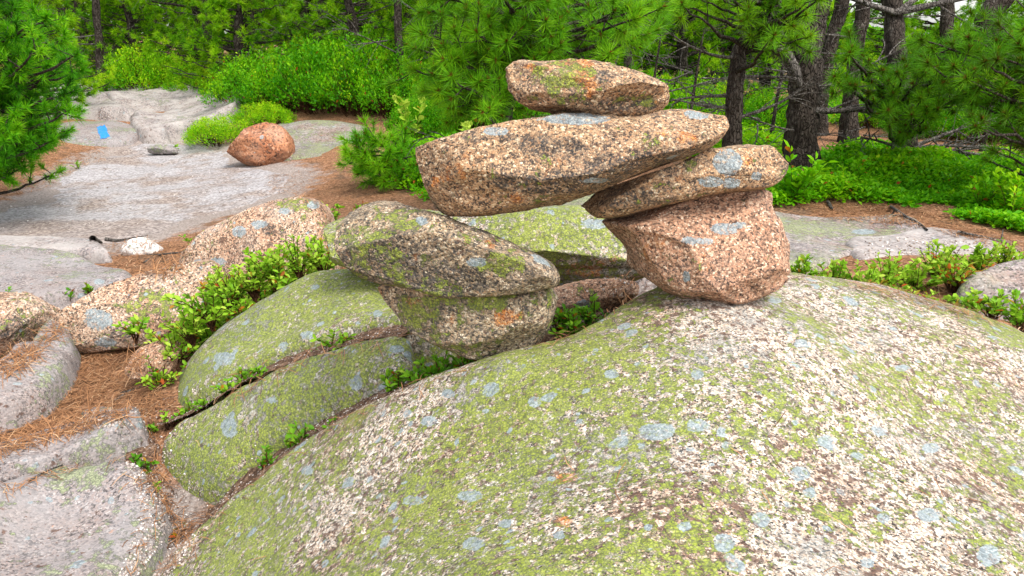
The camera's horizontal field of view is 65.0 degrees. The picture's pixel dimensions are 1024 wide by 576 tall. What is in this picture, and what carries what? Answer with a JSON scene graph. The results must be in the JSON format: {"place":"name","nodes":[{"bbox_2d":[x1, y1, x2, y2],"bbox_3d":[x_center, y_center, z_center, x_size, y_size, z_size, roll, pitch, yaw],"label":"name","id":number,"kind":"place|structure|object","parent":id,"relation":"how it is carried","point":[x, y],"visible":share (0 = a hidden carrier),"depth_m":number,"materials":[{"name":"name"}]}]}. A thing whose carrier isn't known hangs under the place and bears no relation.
{"place":"outdoors","nodes":[
{"label":"outdoors","id":0,"kind":"place"},
{"bbox_2d":[0,34,1023,575],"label":"ground","id":1,"kind":"structure","parent":0,"point":[170,238],"depth_m":5.83,"materials":[{"name":"brown soil"}]},
{"bbox_2d":[0,291,59,358],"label":"boulder","id":2,"kind":"object","parent":1,"relation":"on","point":[21,312],"visible":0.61,"depth_m":3.44,"materials":[{"name":"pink stone"}]},
{"bbox_2d":[0,319,81,433],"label":"flat rock","id":3,"kind":"object","parent":1,"relation":"on","point":[42,389],"visible":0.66,"depth_m":3.12,"materials":[{"name":"grey stone"}]},
{"bbox_2d":[0,0,92,194],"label":"pine sapling","id":4,"kind":"object","parent":1,"relation":"on","point":[31,137],"visible":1,"depth_m":5.90,"materials":[{"name":"green plant"}]},
{"bbox_2d":[0,235,111,263],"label":"flat rock","id":5,"kind":"object","parent":1,"relation":"on","point":[93,251],"visible":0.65,"depth_m":5.12,"materials":[{"name":"stone"}]},
{"bbox_2d":[0,0,117,106],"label":"pine tree","id":6,"kind":"object","parent":1,"relation":"on","point":[95,89],"visible":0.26,"depth_m":11.17,"materials":[{"name":"green plant"}]},
{"bbox_2d":[0,244,131,309],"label":"flat rock","id":7,"kind":"object","parent":1,"relation":"on","point":[49,276],"visible":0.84,"depth_m":4.44,"materials":[{"name":"grey stone"}]},
{"bbox_2d":[0,407,149,482],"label":"flat rock","id":8,"kind":"object","parent":1,"relation":"on","point":[99,445],"visible":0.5,"depth_m":2.69,"materials":[{"name":"grey stone"}]},
{"bbox_2d":[24,0,142,78],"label":"pine tree","id":9,"kind":"object","parent":1,"relation":"on","point":[80,4],"visible":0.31,"depth_m":14.23,"materials":[{"name":"green plant"}]},
{"bbox_2d":[40,84,130,121],"bbox_3d":[-6.687,-2.664,12.072,1.442,0.639,3.521,-12,22,-33],"label":"rock ledge","id":10,"kind":"object","parent":1,"relation":"on","point":[102,106],"visible":0.21,"depth_m":11.10,"materials":[{"name":"stone"}]},
{"bbox_2d":[0,461,172,575],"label":"flat rock","id":11,"kind":"object","parent":1,"relation":"on","point":[69,524],"visible":0.9,"depth_m":2.24,"materials":[{"name":"grey stone"}]},
{"bbox_2d":[53,0,130,90],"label":"pine tree","id":12,"kind":"object","parent":1,"relation":"on","point":[96,18],"visible":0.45,"depth_m":12.85,"materials":[{"name":"grey plant"}]},
{"bbox_2d":[57,121,138,146],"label":"granite boulder","id":13,"kind":"object","parent":1,"relation":"on","point":[108,133],"visible":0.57,"depth_m":10.03,"materials":[{"name":"grey stone"}]},
{"bbox_2d":[62,0,201,84],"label":"pine tree","id":14,"kind":"object","parent":1,"relation":"on","point":[148,19],"visible":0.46,"depth_m":13.73,"materials":[{"name":"green plant"}]},
{"bbox_2d":[52,259,230,353],"bbox_3d":[-1.677,0.082,3.694,0.733,0.429,0.452,0,18,0],"label":"boulder","id":15,"kind":"object","parent":1,"relation":"on","point":[92,317],"visible":0.72,"depth_m":3.53,"materials":[{"name":"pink stone"}]},
{"bbox_2d":[121,237,163,255],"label":"boulder","id":16,"kind":"object","parent":1,"relation":"on","point":[130,247],"visible":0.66,"depth_m":5.12,"materials":[{"name":"white stone"}]},
{"bbox_2d":[0,144,290,246],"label":"rock slab","id":17,"kind":"structure","parent":1,"relation":"on","point":[142,192],"depth_m":7.25,"materials":[{"name":"stone"}]},
{"bbox_2d":[67,0,224,74],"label":"pine tree","id":18,"kind":"object","parent":1,"relation":"on","point":[177,20],"visible":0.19,"depth_m":15.54,"materials":[{"name":"green plant"}]},
{"bbox_2d":[92,38,199,90],"bbox_3d":[-6.145,-3.652,13.325,1.894,0.936,1.719,3,18,10],"label":"bush","id":19,"kind":"object","parent":1,"relation":"on","point":[126,74],"visible":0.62,"depth_m":13.06,"materials":[{"name":"green plant"}]},
{"bbox_2d":[130,116,170,143],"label":"flat rock","id":20,"kind":"object","parent":1,"relation":"on","point":[149,130],"visible":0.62,"depth_m":10.12,"materials":[{"name":"stone"}]},
{"bbox_2d":[125,337,182,379],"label":"boulder","id":21,"kind":"object","parent":1,"relation":"on","point":[154,349],"visible":0.71,"depth_m":3.15,"materials":[{"name":"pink stone"}]},
{"bbox_2d":[135,355,186,389],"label":"blueberry shrub","id":22,"kind":"object","parent":1,"relation":"on","point":[159,380],"visible":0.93,"depth_m":3.10,"materials":[{"name":"green plant"}]},
{"bbox_2d":[92,84,249,141],"bbox_3d":[-5.313,-2.755,12.497,1.918,0.725,5.351,-12,22,-33],"label":"rock ledge","id":23,"kind":"object","parent":1,"relation":"on","point":[184,109],"visible":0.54,"depth_m":11.94,"materials":[{"name":"stone"}]},
{"bbox_2d":[149,324,198,369],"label":"blueberry shrub","id":24,"kind":"object","parent":1,"relation":"on","point":[184,350],"visible":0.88,"depth_m":3.17,"materials":[{"name":"green plant"}]},
{"bbox_2d":[141,57,221,91],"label":"bush","id":25,"kind":"object","parent":1,"relation":"on","point":[168,84],"visible":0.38,"depth_m":12.98,"materials":[{"name":"green plant"}]},
{"bbox_2d":[158,295,210,346],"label":"blueberry shrub","id":26,"kind":"object","parent":1,"relation":"on","point":[194,327],"visible":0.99,"depth_m":3.17,"materials":[{"name":"green plant"}]},
{"bbox_2d":[161,280,233,331],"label":"blueberry shrub","id":27,"kind":"object","parent":1,"relation":"on","point":[209,303],"visible":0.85,"depth_m":3.22,"materials":[{"name":"green plant"}]},
{"bbox_2d":[129,0,278,66],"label":"pine tree","id":28,"kind":"object","parent":1,"relation":"on","point":[176,39],"visible":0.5,"depth_m":13.03,"materials":[{"name":"green plant"}]},
{"bbox_2d":[181,112,254,147],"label":"bush","id":29,"kind":"object","parent":1,"relation":"on","point":[219,129],"visible":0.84,"depth_m":9.84,"materials":[{"name":"green plant"}]},
{"bbox_2d":[195,264,256,308],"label":"blueberry shrub","id":30,"kind":"object","parent":1,"relation":"on","point":[237,294],"visible":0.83,"depth_m":3.27,"materials":[{"name":"green plant"}]},
{"bbox_2d":[165,0,290,67],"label":"pine tree","id":31,"kind":"object","parent":1,"relation":"on","point":[250,14],"visible":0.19,"depth_m":14.54,"materials":[{"name":"green plant"}]},
{"bbox_2d":[151,0,313,99],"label":"pine tree","id":32,"kind":"object","parent":1,"relation":"on","point":[238,40],"visible":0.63,"depth_m":12.15,"materials":[{"name":"green plant"}]},
{"bbox_2d":[227,259,271,302],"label":"blueberry shrub","id":33,"kind":"object","parent":1,"relation":"on","point":[254,284],"visible":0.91,"depth_m":3.31,"materials":[{"name":"green plant"}]},
{"bbox_2d":[194,46,308,110],"bbox_3d":[-3.611,-3.021,11.659,1.620,0.935,1.682,-1,18,-4],"label":"bush","id":34,"kind":"object","parent":1,"relation":"on","point":[224,86],"visible":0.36,"depth_m":11.26,"materials":[{"name":"green plant"}]},
{"bbox_2d":[224,98,296,126],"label":"bush","id":35,"kind":"object","parent":1,"relation":"on","point":[269,111],"visible":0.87,"depth_m":10.26,"materials":[{"name":"green plant"}]},
{"bbox_2d":[179,196,341,294],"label":"boulder","id":36,"kind":"object","parent":1,"relation":"on","point":[263,227],"visible":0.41,"depth_m":4.05,"materials":[{"name":"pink stone"}]},
{"bbox_2d":[227,122,294,165],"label":"boulder","id":37,"kind":"object","parent":1,"relation":"on","point":[263,144],"visible":0.91,"depth_m":8.38,"materials":[{"name":"stone"}]},
{"bbox_2d":[242,243,295,290],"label":"blueberry shrub","id":38,"kind":"object","parent":1,"relation":"on","point":[275,258],"visible":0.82,"depth_m":3.32,"materials":[{"name":"green plant"}]},
{"bbox_2d":[158,324,407,424],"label":"soil","id":39,"kind":"structure","parent":1,"relation":"on","point":[402,329],"depth_m":2.58,"materials":[{"name":"brown soil"}]},
{"bbox_2d":[229,42,339,112],"bbox_3d":[-3.190,-2.965,11.326,1.780,0.981,1.715,-14,23,-36],"label":"bush","id":40,"kind":"object","parent":1,"relation":"on","point":[251,89],"visible":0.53,"depth_m":10.85,"materials":[{"name":"green plant"}]},
{"bbox_2d":[162,336,418,504],"bbox_3d":[-0.690,0.554,2.557,1.204,0.881,0.540,3,18,10],"label":"granite boulder","id":41,"kind":"object","parent":1,"relation":"on","point":[226,435],"visible":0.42,"depth_m":2.45,"materials":[{"name":"green stone"}]},
{"bbox_2d":[275,234,316,279],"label":"blueberry shrub","id":42,"kind":"object","parent":1,"relation":"on","point":[292,263],"visible":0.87,"depth_m":3.38,"materials":[{"name":"green plant"}]},
{"bbox_2d":[252,0,367,70],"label":"pine tree","id":43,"kind":"object","parent":1,"relation":"on","point":[291,25],"visible":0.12,"depth_m":12.26,"materials":[{"name":"green plant"}]},
{"bbox_2d":[178,269,456,413],"bbox_3d":[-0.791,0.399,3.106,1.402,0.925,1.162,0,18,0],"label":"granite boulder","id":44,"kind":"object","parent":1,"relation":"on","point":[291,319],"visible":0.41,"depth_m":2.87,"materials":[{"name":"green stone"}]},
{"bbox_2d":[323,205,643,286],"bbox_3d":[-0.083,-0.148,2.970,1.197,0.358,0.552,0,18,0],"label":"boulder","id":45,"kind":"object","parent":44,"relation":"on","point":[571,243],"visible":0.3,"depth_m":2.75,"materials":[{"name":"green stone"}]},
{"bbox_2d":[298,235,336,270],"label":"blueberry shrub","id":46,"kind":"object","parent":1,"relation":"on","point":[319,260],"visible":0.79,"depth_m":3.39,"materials":[{"name":"green plant"}]},
{"bbox_2d":[278,120,368,160],"bbox_3d":[-2.027,-1.690,9.636,2.266,0.573,2.703,0,18,0],"label":"rock dome","id":47,"kind":"object","parent":1,"relation":"on","point":[313,138],"visible":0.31,"depth_m":9.30,"materials":[{"name":"grey stone"}]},
{"bbox_2d":[258,30,390,114],"bbox_3d":[-2.529,-2.939,10.886,1.736,1.116,1.882,-8,20,-23],"label":"bush","id":48,"kind":"object","parent":1,"relation":"on","point":[307,58],"visible":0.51,"depth_m":10.57,"materials":[{"name":"green plant"}]},
{"bbox_2d":[267,0,421,58],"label":"pine tree","id":49,"kind":"object","parent":1,"relation":"on","point":[351,13],"visible":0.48,"depth_m":11.25,"materials":[{"name":"green plant"}]},
{"bbox_2d":[296,26,427,116],"bbox_3d":[-1.870,-2.867,10.657,1.780,1.168,1.715,-2,18,-6],"label":"bush","id":50,"kind":"object","parent":1,"relation":"on","point":[358,66],"visible":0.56,"depth_m":10.18,"materials":[{"name":"green plant"}]},
{"bbox_2d":[332,113,426,192],"bbox_3d":[-1.021,-0.987,6.593,0.908,0.978,1.155,-5,19,-15],"label":"pine seedling","id":51,"kind":"object","parent":1,"relation":"on","point":[395,161],"visible":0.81,"depth_m":6.32,"materials":[{"name":"green plant"}]},
{"bbox_2d":[324,0,442,88],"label":"pine tree","id":52,"kind":"object","parent":1,"relation":"on","point":[398,28],"visible":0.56,"depth_m":9.95,"materials":[{"name":"green plant"}]},
{"bbox_2d":[356,39,430,118],"bbox_3d":[-1.353,-2.679,10.278,1.188,0.982,1.288,-1,18,-2],"label":"bush","id":53,"kind":"object","parent":1,"relation":"on","point":[372,94],"visible":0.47,"depth_m":9.99,"materials":[{"name":"green plant"}]},
{"bbox_2d":[392,94,427,137],"bbox_3d":[-1.048,-1.747,8.422,0.424,0.591,0.207,-13,22,-34],"label":"sapling","id":54,"kind":"object","parent":1,"relation":"on","point":[406,104],"visible":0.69,"depth_m":8.38,"materials":[{"name":"green plant"}]},
{"bbox_2d":[198,304,622,527],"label":"soil","id":55,"kind":"structure","parent":1,"relation":"on","point":[253,471],"depth_m":2.34,"materials":[{"name":"brown soil"}]},
{"bbox_2d":[378,284,557,360],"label":"cairn stone","id":56,"kind":"object","parent":55,"relation":"on","point":[475,328],"visible":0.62,"depth_m":1.99,"materials":[{"name":"stone"}]},
{"bbox_2d":[334,200,559,297],"bbox_3d":[-0.148,-0.085,2.017,0.546,0.260,0.303,2,18,7],"label":"cairn stone","id":57,"kind":"object","parent":56,"relation":"on","point":[399,245],"visible":0.98,"depth_m":1.89,"materials":[{"name":"stone"}]},
{"bbox_2d":[415,109,728,216],"bbox_3d":[0.140,-0.301,1.937,0.734,0.258,0.362,0,18,0],"label":"cairn stone","id":58,"kind":"object","parent":57,"relation":"on","point":[527,164],"visible":1,"depth_m":1.81,"materials":[{"name":"beige stone"}]},
{"bbox_2d":[505,58,669,115],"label":"cairn stone","id":59,"kind":"object","parent":58,"relation":"on","point":[571,85],"visible":0.89,"depth_m":1.83,"materials":[{"name":"beige stone"}]},
{"bbox_2d":[548,308,598,338],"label":"crack plant","id":60,"kind":"object","parent":55,"relation":"on","point":[574,324],"visible":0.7,"depth_m":2.20,"materials":[{"name":"green plant"}]},
{"bbox_2d":[573,293,609,325],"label":"crack plant","id":61,"kind":"object","parent":55,"relation":"on","point":[586,313],"visible":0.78,"depth_m":2.23,"materials":[{"name":"green plant"}]},
{"bbox_2d":[554,278,638,319],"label":"boulder","id":62,"kind":"object","parent":55,"relation":"on","point":[574,293],"visible":0.62,"depth_m":2.35,"materials":[{"name":"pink stone"}]},
{"bbox_2d":[336,0,484,93],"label":"pine tree","id":63,"kind":"object","parent":1,"relation":"on","point":[389,26],"visible":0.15,"depth_m":10.22,"materials":[{"name":"green plant"}]},
{"bbox_2d":[382,93,465,136],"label":"bush","id":64,"kind":"object","parent":1,"relation":"on","point":[427,124],"visible":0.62,"depth_m":8.76,"materials":[{"name":"green plant"}]},
{"bbox_2d":[387,53,468,122],"bbox_3d":[-0.856,-2.369,9.643,1.385,0.888,1.334,0,18,1],"label":"bush","id":65,"kind":"object","parent":1,"relation":"on","point":[411,85],"visible":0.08,"depth_m":9.69,"materials":[{"name":"green plant"}]},
{"bbox_2d":[3,159,991,575],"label":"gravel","id":66,"kind":"structure","parent":1,"relation":"on","point":[149,529],"depth_m":2.38,"materials":[{"name":"gravel"}]},
{"bbox_2d":[24,0,984,62],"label":"woods","id":67,"kind":"object","parent":1,"relation":"on","point":[849,25],"visible":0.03,"depth_m":22.18,"materials":[{"name":"green plant"}]},
{"bbox_2d":[0,147,1023,575],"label":"pine needles","id":68,"kind":"object","parent":1,"relation":"on","point":[68,427],"visible":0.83,"depth_m":3.02,"materials":[{"name":"brown plant"}]},
{"bbox_2d":[381,0,679,156],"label":"pine tree","id":69,"kind":"object","parent":1,"relation":"on","point":[528,36],"visible":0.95,"depth_m":4.28,"materials":[{"name":"green plant"}]},
{"bbox_2d":[79,74,1023,231],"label":"ground cover","id":70,"kind":"object","parent":1,"relation":"on","point":[895,175],"visible":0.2,"depth_m":5.68,"materials":[{"name":"green plant"}]},
{"bbox_2d":[160,272,1023,575],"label":"granite boulder","id":71,"kind":"object","parent":1,"relation":"on","point":[674,404],"visible":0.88,"depth_m":1.69,"materials":[{"name":"green stone"}]},
{"bbox_2d":[602,189,790,304],"bbox_3d":[0.470,-0.104,2.062,0.477,0.314,0.366,0,18,0],"label":"cairn stone","id":72,"kind":"object","parent":71,"relation":"on","point":[730,248],"visible":0.91,"depth_m":1.95,"materials":[{"name":"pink stone"}]},
{"bbox_2d":[581,144,787,218],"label":"cairn stone","id":73,"kind":"object","parent":72,"relation":"on","point":[729,169],"visible":0.94,"depth_m":1.91,"materials":[{"name":"beige stone"}]},
{"bbox_2d":[619,0,780,104],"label":"pine tree","id":74,"kind":"object","parent":1,"relation":"on","point":[692,32],"visible":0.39,"depth_m":9.93,"materials":[{"name":"green plant"}]},
{"bbox_2d":[625,31,780,137],"bbox_3d":[1.883,-1.888,7.850,1.764,1.203,1.098,0,18,0],"label":"dead sapling","id":75,"kind":"object","parent":1,"relation":"on","point":[696,84],"visible":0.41,"depth_m":7.75,"materials":[{"name":"wood"}]},
{"bbox_2d":[666,71,754,118],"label":"bush","id":76,"kind":"object","parent":1,"relation":"on","point":[702,92],"visible":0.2,"depth_m":8.63,"materials":[{"name":"green plant"}]},
{"bbox_2d":[643,0,790,93],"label":"pine tree","id":77,"kind":"object","parent":1,"relation":"on","point":[722,48],"visible":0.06,"depth_m":10.98,"materials":[{"name":"green plant"}]},
{"bbox_2d":[534,194,921,332],"bbox_3d":[0.853,-0.175,4.144,3.086,0.468,1.807,0,18,0],"label":"flat rock","id":78,"kind":"object","parent":1,"relation":"on","point":[821,240],"visible":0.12,"depth_m":4.25,"materials":[{"name":"grey stone"}]},
{"bbox_2d":[640,0,836,146],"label":"pine tree","id":79,"kind":"object","parent":1,"relation":"on","point":[770,24],"visible":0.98,"depth_m":5.80,"materials":[{"name":"green plant"}]},
{"bbox_2d":[742,86,788,130],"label":"bush","id":80,"kind":"object","parent":1,"relation":"on","point":[781,120],"visible":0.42,"depth_m":8.56,"materials":[{"name":"green plant"}]},
{"bbox_2d":[703,0,834,100],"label":"pine tree","id":81,"kind":"object","parent":1,"relation":"on","point":[767,72],"visible":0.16,"depth_m":11.13,"materials":[{"name":"green plant"}]},
{"bbox_2d":[683,34,879,148],"bbox_3d":[2.304,-1.749,7.029,1.606,1.562,1.317,-6,19,-18],"label":"dead sapling","id":82,"kind":"object","parent":1,"relation":"on","point":[775,110],"visible":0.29,"depth_m":7.30,"materials":[{"name":"brown wood"}]},
{"bbox_2d":[780,139,837,204],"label":"leafy plant","id":83,"kind":"object","parent":1,"relation":"on","point":[796,183],"visible":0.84,"depth_m":5.29,"materials":[{"name":"green plant"}]},
{"bbox_2d":[760,0,864,135],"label":"pine tree","id":84,"kind":"object","parent":1,"relation":"on","point":[837,21],"visible":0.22,"depth_m":8.37,"materials":[{"name":"grey plant"}]},
{"bbox_2d":[724,0,913,167],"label":"pine tree","id":85,"kind":"object","parent":1,"relation":"on","point":[800,130],"visible":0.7,"depth_m":6.36,"materials":[{"name":"brown plant"}]},
{"bbox_2d":[743,25,972,150],"bbox_3d":[3.018,-1.554,7.038,1.912,1.420,1.302,11,21,30],"label":"dead sapling","id":86,"kind":"object","parent":1,"relation":"on","point":[846,130],"visible":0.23,"depth_m":7.27,"materials":[{"name":"wood"}]},
{"bbox_2d":[836,259,899,284],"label":"blueberry shrub","id":87,"kind":"object","parent":1,"relation":"on","point":[870,274],"visible":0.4,"depth_m":3.02,"materials":[{"name":"green plant"}]},
{"bbox_2d":[778,0,986,141],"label":"pine tree","id":88,"kind":"object","parent":1,"relation":"on","point":[862,18],"visible":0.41,"depth_m":7.79,"materials":[{"name":"grey plant"}]},
{"bbox_2d":[839,0,936,79],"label":"pine tree","id":89,"kind":"object","parent":1,"relation":"on","point":[871,32],"visible":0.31,"depth_m":13.74,"materials":[{"name":"plant"}]},
{"bbox_2d":[864,249,917,286],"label":"blueberry shrub","id":90,"kind":"object","parent":1,"relation":"on","point":[890,268],"visible":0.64,"depth_m":3.17,"materials":[{"name":"green plant"}]},
{"bbox_2d":[883,254,943,290],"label":"blueberry shrub","id":91,"kind":"object","parent":1,"relation":"on","point":[915,280],"visible":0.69,"depth_m":3.23,"materials":[{"name":"green plant"}]},
{"bbox_2d":[821,0,1023,162],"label":"pine tree","id":92,"kind":"object","parent":1,"relation":"on","point":[902,116],"visible":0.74,"depth_m":5.78,"materials":[{"name":"green plant"}]},
{"bbox_2d":[845,227,1018,259],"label":"flat rock","id":93,"kind":"object","parent":1,"relation":"on","point":[859,245],"visible":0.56,"depth_m":4.03,"materials":[{"name":"stone"}]},
{"bbox_2d":[913,239,969,277],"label":"blueberry shrub","id":94,"kind":"object","parent":1,"relation":"on","point":[947,254],"visible":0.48,"depth_m":3.31,"materials":[{"name":"green plant"}]},
{"bbox_2d":[903,0,980,68],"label":"pine tree","id":95,"kind":"object","parent":1,"relation":"on","point":[935,27],"visible":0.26,"depth_m":14.50,"materials":[{"name":"plant"}]},
{"bbox_2d":[938,3,973,104],"bbox_3d":[4.889,-4.171,9.883,2.869,4.147,1.958,6,19,18],"label":"pine tree","id":96,"kind":"object","parent":1,"relation":"on","point":[946,23],"visible":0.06,"depth_m":9.92,"materials":[{"name":"grey plant"}]},
{"bbox_2d":[897,1,1023,175],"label":"pine tree","id":97,"kind":"object","parent":1,"relation":"on","point":[979,65],"visible":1,"depth_m":4.89,"materials":[{"name":"green plant"}]},
{"bbox_2d":[927,252,994,293],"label":"blueberry shrub","id":98,"kind":"object","parent":1,"relation":"on","point":[956,280],"visible":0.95,"depth_m":3.19,"materials":[{"name":"green plant"}]},
{"bbox_2d":[927,105,1020,147],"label":"bush","id":99,"kind":"object","parent":1,"relation":"on","point":[989,139],"visible":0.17,"depth_m":8.10,"materials":[{"name":"green plant"}]},
{"bbox_2d":[948,241,1001,270],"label":"blueberry shrub","id":100,"kind":"object","parent":1,"relation":"on","point":[977,255],"visible":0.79,"depth_m":3.41,"materials":[{"name":"green plant"}]},
{"bbox_2d":[965,169,1009,206],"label":"blueberry shrub","id":101,"kind":"object","parent":1,"relation":"on","point":[985,179],"visible":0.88,"depth_m":5.04,"materials":[{"name":"green plant"}]},
{"bbox_2d":[965,289,1012,320],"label":"blueberry shrub","id":102,"kind":"object","parent":1,"relation":"on","point":[993,312],"visible":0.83,"depth_m":2.89,"materials":[{"name":"green plant"}]},
{"bbox_2d":[955,259,1023,320],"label":"granite boulder","id":103,"kind":"object","parent":1,"relation":"on","point":[1007,277],"visible":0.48,"depth_m":3.10,"materials":[{"name":"grey stone"}]},
{"bbox_2d":[974,0,1017,87],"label":"pine tree","id":104,"kind":"object","parent":1,"relation":"on","point":[993,5],"visible":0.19,"depth_m":7.77,"materials":[{"name":"green plant"}]},
{"bbox_2d":[985,289,1023,331],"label":"blueberry shrub","id":105,"kind":"object","parent":1,"relation":"on","point":[1016,313],"visible":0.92,"depth_m":2.81,"materials":[{"name":"green plant"}]},
{"bbox_2d":[992,166,1023,211],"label":"blueberry shrub","id":106,"kind":"object","parent":1,"relation":"on","point":[1014,187],"visible":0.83,"depth_m":4.88,"materials":[{"name":"green plant"}]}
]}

